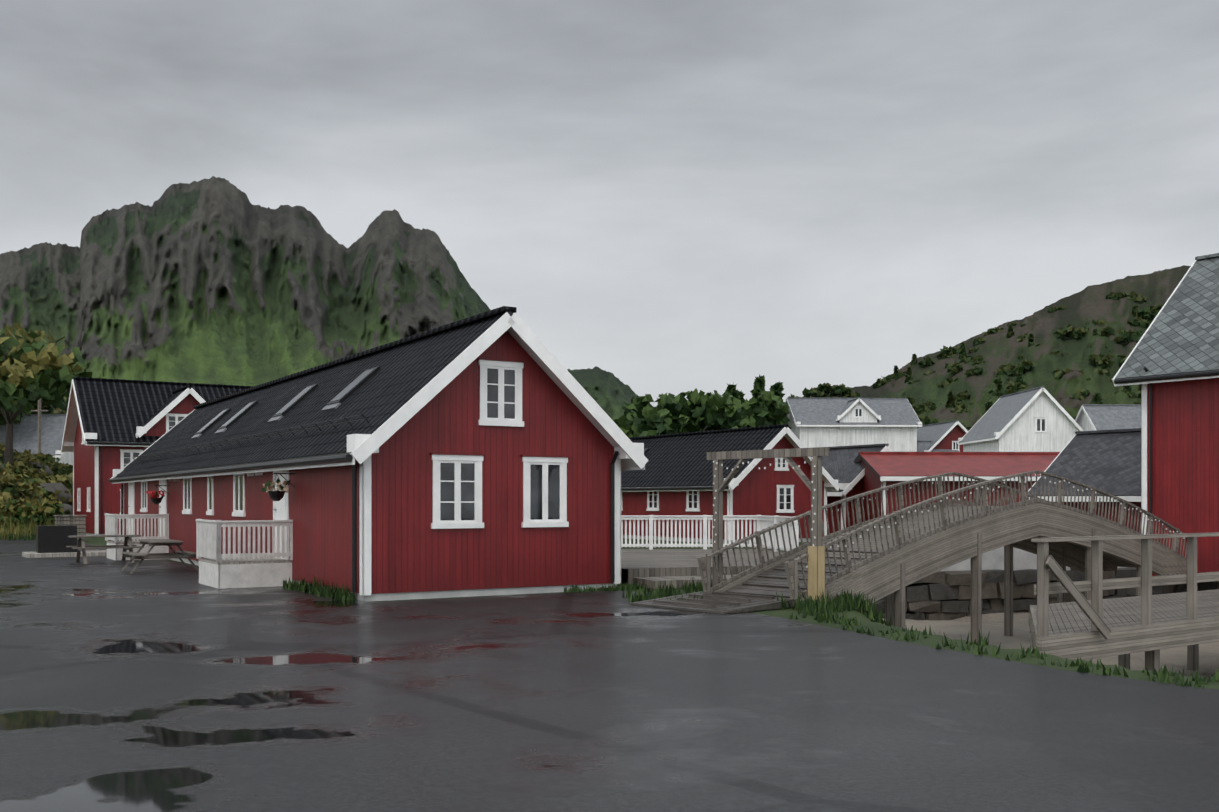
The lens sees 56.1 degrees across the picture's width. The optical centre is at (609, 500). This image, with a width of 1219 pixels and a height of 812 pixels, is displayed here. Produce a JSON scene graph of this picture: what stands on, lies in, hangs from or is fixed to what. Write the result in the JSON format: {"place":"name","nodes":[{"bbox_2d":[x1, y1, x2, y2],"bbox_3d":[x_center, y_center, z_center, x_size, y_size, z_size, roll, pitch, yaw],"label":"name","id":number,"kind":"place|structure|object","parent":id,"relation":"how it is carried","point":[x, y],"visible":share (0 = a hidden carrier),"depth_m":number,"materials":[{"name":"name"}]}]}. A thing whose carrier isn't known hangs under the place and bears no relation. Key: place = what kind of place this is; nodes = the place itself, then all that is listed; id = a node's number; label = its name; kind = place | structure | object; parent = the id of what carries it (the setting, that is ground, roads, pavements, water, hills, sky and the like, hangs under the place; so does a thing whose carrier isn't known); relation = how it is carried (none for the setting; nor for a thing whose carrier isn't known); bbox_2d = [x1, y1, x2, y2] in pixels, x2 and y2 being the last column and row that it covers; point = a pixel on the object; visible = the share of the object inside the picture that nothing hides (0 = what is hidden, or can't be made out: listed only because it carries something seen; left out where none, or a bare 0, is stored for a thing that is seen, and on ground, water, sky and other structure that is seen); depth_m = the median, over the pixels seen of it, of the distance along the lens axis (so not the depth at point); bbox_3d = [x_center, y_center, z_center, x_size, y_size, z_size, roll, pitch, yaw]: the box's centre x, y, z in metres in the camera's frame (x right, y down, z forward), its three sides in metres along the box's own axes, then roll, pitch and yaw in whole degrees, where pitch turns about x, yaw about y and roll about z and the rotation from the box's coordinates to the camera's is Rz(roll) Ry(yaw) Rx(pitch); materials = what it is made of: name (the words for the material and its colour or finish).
{"place":"outdoors","nodes":[
{"label":"outdoors","id":0,"kind":"place"},
{"bbox_2d":[0,176,642,420],"bbox_3d":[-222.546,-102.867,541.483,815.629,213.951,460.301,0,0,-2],"label":"mountain","id":1,"kind":"structure","parent":0,"point":[217,280],"depth_m":641.32,"materials":[{"name":"stone"}]},
{"bbox_2d":[0,0,1218,406],"label":"sky","id":2,"kind":"structure","parent":0,"point":[675,197],"materials":[{"name":"grey"}]},
{"bbox_2d":[77,537,1218,688],"bbox_3d":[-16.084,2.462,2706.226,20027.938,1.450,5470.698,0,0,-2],"label":"ground","id":3,"kind":"structure","parent":0,"point":[1175,658],"depth_m":22.39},
{"bbox_2d":[0,414,72,464],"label":"house","id":4,"kind":"structure","parent":3,"relation":"on","point":[25,433],"depth_m":91.65,"materials":[{"name":"white paint"}]},
{"bbox_2d":[1,472,72,538],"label":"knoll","id":5,"kind":"structure","parent":3,"relation":"on","point":[71,475],"depth_m":78.74,"materials":[{"name":"green plant"}]},
{"bbox_2d":[0,460,72,516],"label":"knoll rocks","id":6,"kind":"object","parent":5,"relation":"on","point":[53,487],"visible":0.12,"depth_m":64.65,"materials":[{"name":"grey stone"}]},
{"bbox_2d":[31,399,47,452],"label":"utility poles","id":7,"kind":"object","parent":3,"relation":"on","point":[39,410],"visible":0.27,"depth_m":82.56,"materials":[{"name":"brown wood"}]},
{"bbox_2d":[0,322,91,539],"bbox_3d":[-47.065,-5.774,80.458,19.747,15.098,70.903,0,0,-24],"label":"tree","id":8,"kind":"object","parent":3,"relation":"on","point":[32,371],"visible":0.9,"depth_m":68.90,"materials":[{"name":"green plant"}]},
{"bbox_2d":[61,377,253,534],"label":"house","id":9,"kind":"structure","parent":3,"relation":"on","point":[105,417],"depth_m":56.37,"materials":[{"name":"red paint"}]},
{"bbox_2d":[135,385,205,450],"bbox_3d":[-21.962,-3.968,58.275,4.976,3.385,5.285,0,0,-32],"label":"dormer","id":10,"kind":"object","parent":9,"relation":"attached to","point":[174,409],"visible":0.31,"depth_m":55.94,"materials":[{"name":"white paint"}]},
{"bbox_2d":[108,306,648,601],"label":"red house","id":11,"kind":"structure","parent":3,"relation":"on","point":[496,451],"depth_m":21.41,"materials":[{"name":"red paint"}]},
{"bbox_2d":[146,485,169,503],"bbox_3d":[-13.276,-0.175,33.550,0.599,0.560,0.563,0,0,-2],"label":"flower basket","id":12,"kind":"object","parent":11,"relation":"attached to","point":[155,499],"visible":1,"depth_m":33.46,"materials":[{"name":"black metal"}]},
{"bbox_2d":[262,473,293,500],"bbox_3d":[-6.644,-0.275,22.879,0.588,0.560,0.553,0,0,-2],"label":"flower basket","id":13,"kind":"object","parent":11,"relation":"attached to","point":[276,495],"visible":1,"depth_m":22.81,"materials":[{"name":"black metal"}]},
{"bbox_2d":[0,539,1218,811],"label":"asphalt yard","id":14,"kind":"structure","parent":3,"relation":"on","point":[158,685],"depth_m":9.31,"materials":[{"name":"grey asphalt"}]},
{"bbox_2d":[22,525,106,557],"bbox_3d":[-16.959,1.250,35.858,2.500,0.950,1.600,0,0,-32],"label":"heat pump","id":15,"kind":"object","parent":14,"relation":"on","point":[53,541],"visible":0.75,"depth_m":35.38,"materials":[{"name":"black metal"}]},
{"bbox_2d":[53,515,86,539],"bbox_3d":[-22.994,1.140,48.740,1.200,1.070,1.000,0,0,-32],"label":"slatted bin","id":16,"kind":"object","parent":14,"relation":"on","point":[80,531],"visible":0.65,"depth_m":48.47,"materials":[{"name":"grey wood"}]},
{"bbox_2d":[66,535,143,564],"bbox_3d":[-14.075,1.351,31.881,1.800,0.772,1.592,0,0,-32],"label":"picnic table","id":17,"kind":"object","parent":14,"relation":"on","point":[81,546],"visible":0.98,"depth_m":31.80,"materials":[{"name":"grey wood"}]},
{"bbox_2d":[104,513,168,559],"bbox_3d":[-14.271,1.050,34.403,1.550,1.350,2.410,0,0,-32],"label":"porch","id":18,"kind":"object","parent":14,"relation":"on","point":[111,524],"visible":0.79,"depth_m":33.46,"materials":[{"name":"white paint"}]},
{"bbox_2d":[121,539,198,573],"bbox_3d":[-10.968,1.351,27.926,1.592,0.772,1.800,0,0,-32],"label":"picnic table","id":19,"kind":"object","parent":14,"relation":"on","point":[179,555],"visible":0.9,"depth_m":27.56,"materials":[{"name":"grey wood"}]},
{"bbox_2d":[195,519,292,588],"bbox_3d":[-7.671,1.050,23.787,1.550,1.350,2.410,0,0,-32],"label":"porch","id":20,"kind":"object","parent":14,"relation":"on","point":[219,570],"visible":0.98,"depth_m":22.85,"materials":[{"name":"white paint"}]},
{"bbox_2d":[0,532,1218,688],"bbox_3d":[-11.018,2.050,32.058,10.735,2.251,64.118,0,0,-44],"label":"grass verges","id":21,"kind":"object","parent":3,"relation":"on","point":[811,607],"depth_m":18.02,"materials":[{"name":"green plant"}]},
{"bbox_2d":[614,374,790,437],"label":"village trees","id":22,"kind":"object","parent":3,"relation":"on","point":[730,407],"visible":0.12,"depth_m":103.73,"materials":[{"name":"green plant"}]},
{"bbox_2d":[621,515,798,588],"bbox_3d":[1.002,1.065,27.788,8.200,1.320,10.846,0,0,-2],"label":"white fence","id":23,"kind":"object","parent":3,"relation":"on","point":[651,567],"visible":0.48,"depth_m":31.14,"materials":[{"name":"paint"}]},
{"bbox_2d":[621,424,839,543],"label":"house","id":24,"kind":"structure","parent":3,"relation":"on","point":[675,477],"depth_m":48.42,"materials":[{"name":"red paint"}]},
{"bbox_2d":[785,398,922,451],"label":"white house","id":25,"kind":"structure","parent":3,"relation":"on","point":[813,423],"depth_m":116.51,"materials":[{"name":"paint"}]},
{"bbox_2d":[836,397,880,429],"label":"dormer","id":26,"kind":"object","parent":25,"relation":"attached to","point":[857,409],"visible":0.73,"depth_m":116.23,"materials":[{"name":"white wood"}]},
{"bbox_2d":[822,444,892,534],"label":"house","id":27,"kind":"structure","parent":3,"relation":"on","point":[843,468],"depth_m":53.06,"materials":[{"name":"grey stone"}]},
{"bbox_2d":[630,447,1186,643],"bbox_3d":[7.703,1.300,24.126,17.914,4.350,2.640,0,0,-42],"label":"arched footbridge","id":28,"kind":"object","parent":3,"relation":"on","point":[890,564],"visible":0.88,"depth_m":21.68,"materials":[{"name":"grey wood"}]},
{"bbox_2d":[713,457,1184,567],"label":"string lights","id":29,"kind":"object","parent":28,"relation":"on","point":[893,488],"visible":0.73,"depth_m":20.83},
{"bbox_2d":[917,420,967,451],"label":"red house","id":30,"kind":"structure","parent":3,"relation":"on","point":[944,435],"depth_m":119.72,"materials":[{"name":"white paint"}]},
{"bbox_2d":[917,441,959,451],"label":"house","id":31,"kind":"structure","parent":30,"relation":"attached to","point":[922,446],"depth_m":119.32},
{"bbox_2d":[853,452,1059,521],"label":"building","id":32,"kind":"structure","parent":3,"relation":"on","point":[883,469],"depth_m":50.55,"materials":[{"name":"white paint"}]},
{"bbox_2d":[957,386,1083,451],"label":"white house","id":33,"kind":"structure","parent":3,"relation":"on","point":[1039,419],"depth_m":101.30,"materials":[{"name":"paint"}]},
{"bbox_2d":[864,546,1217,619],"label":"stone quay wall","id":34,"kind":"structure","parent":3,"relation":"on","point":[946,591],"depth_m":30.95,"materials":[{"name":"grey stone"}]},
{"bbox_2d":[1026,428,1140,531],"bbox_3d":[20.579,-0.233,39.190,6.826,4.755,9.885,0,0,-37],"label":"slate shed","id":35,"kind":"object","parent":3,"relation":"on","point":[1108,461],"visible":0.4,"depth_m":40.44,"materials":[{"name":"grey stone"}]},
{"bbox_2d":[1075,404,1140,430],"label":"white house wing","id":36,"kind":"structure","parent":3,"relation":"on","point":[1091,417],"depth_m":99.97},
{"bbox_2d":[1029,532,1218,670],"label":"timber dock","id":37,"kind":"object","parent":3,"relation":"on","point":[1147,622],"visible":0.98,"depth_m":15.92,"materials":[{"name":"grey wood"}]},
{"bbox_2d":[1112,253,1218,575],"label":"boathouse","id":38,"kind":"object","parent":3,"relation":"on","point":[1170,365],"visible":0.81,"depth_m":31.64,"materials":[{"name":"red paint"}]},
{"bbox_2d":[801,265,1190,427],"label":"hill","id":39,"kind":"structure","parent":0,"point":[1089,304],"depth_m":363.88,"materials":[{"name":"green plant"}]},
{"bbox_2d":[788,291,1163,430],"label":"hill trees","id":40,"kind":"object","parent":39,"relation":"on","point":[1145,316],"visible":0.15,"depth_m":359.41,"materials":[{"name":"green plant"}]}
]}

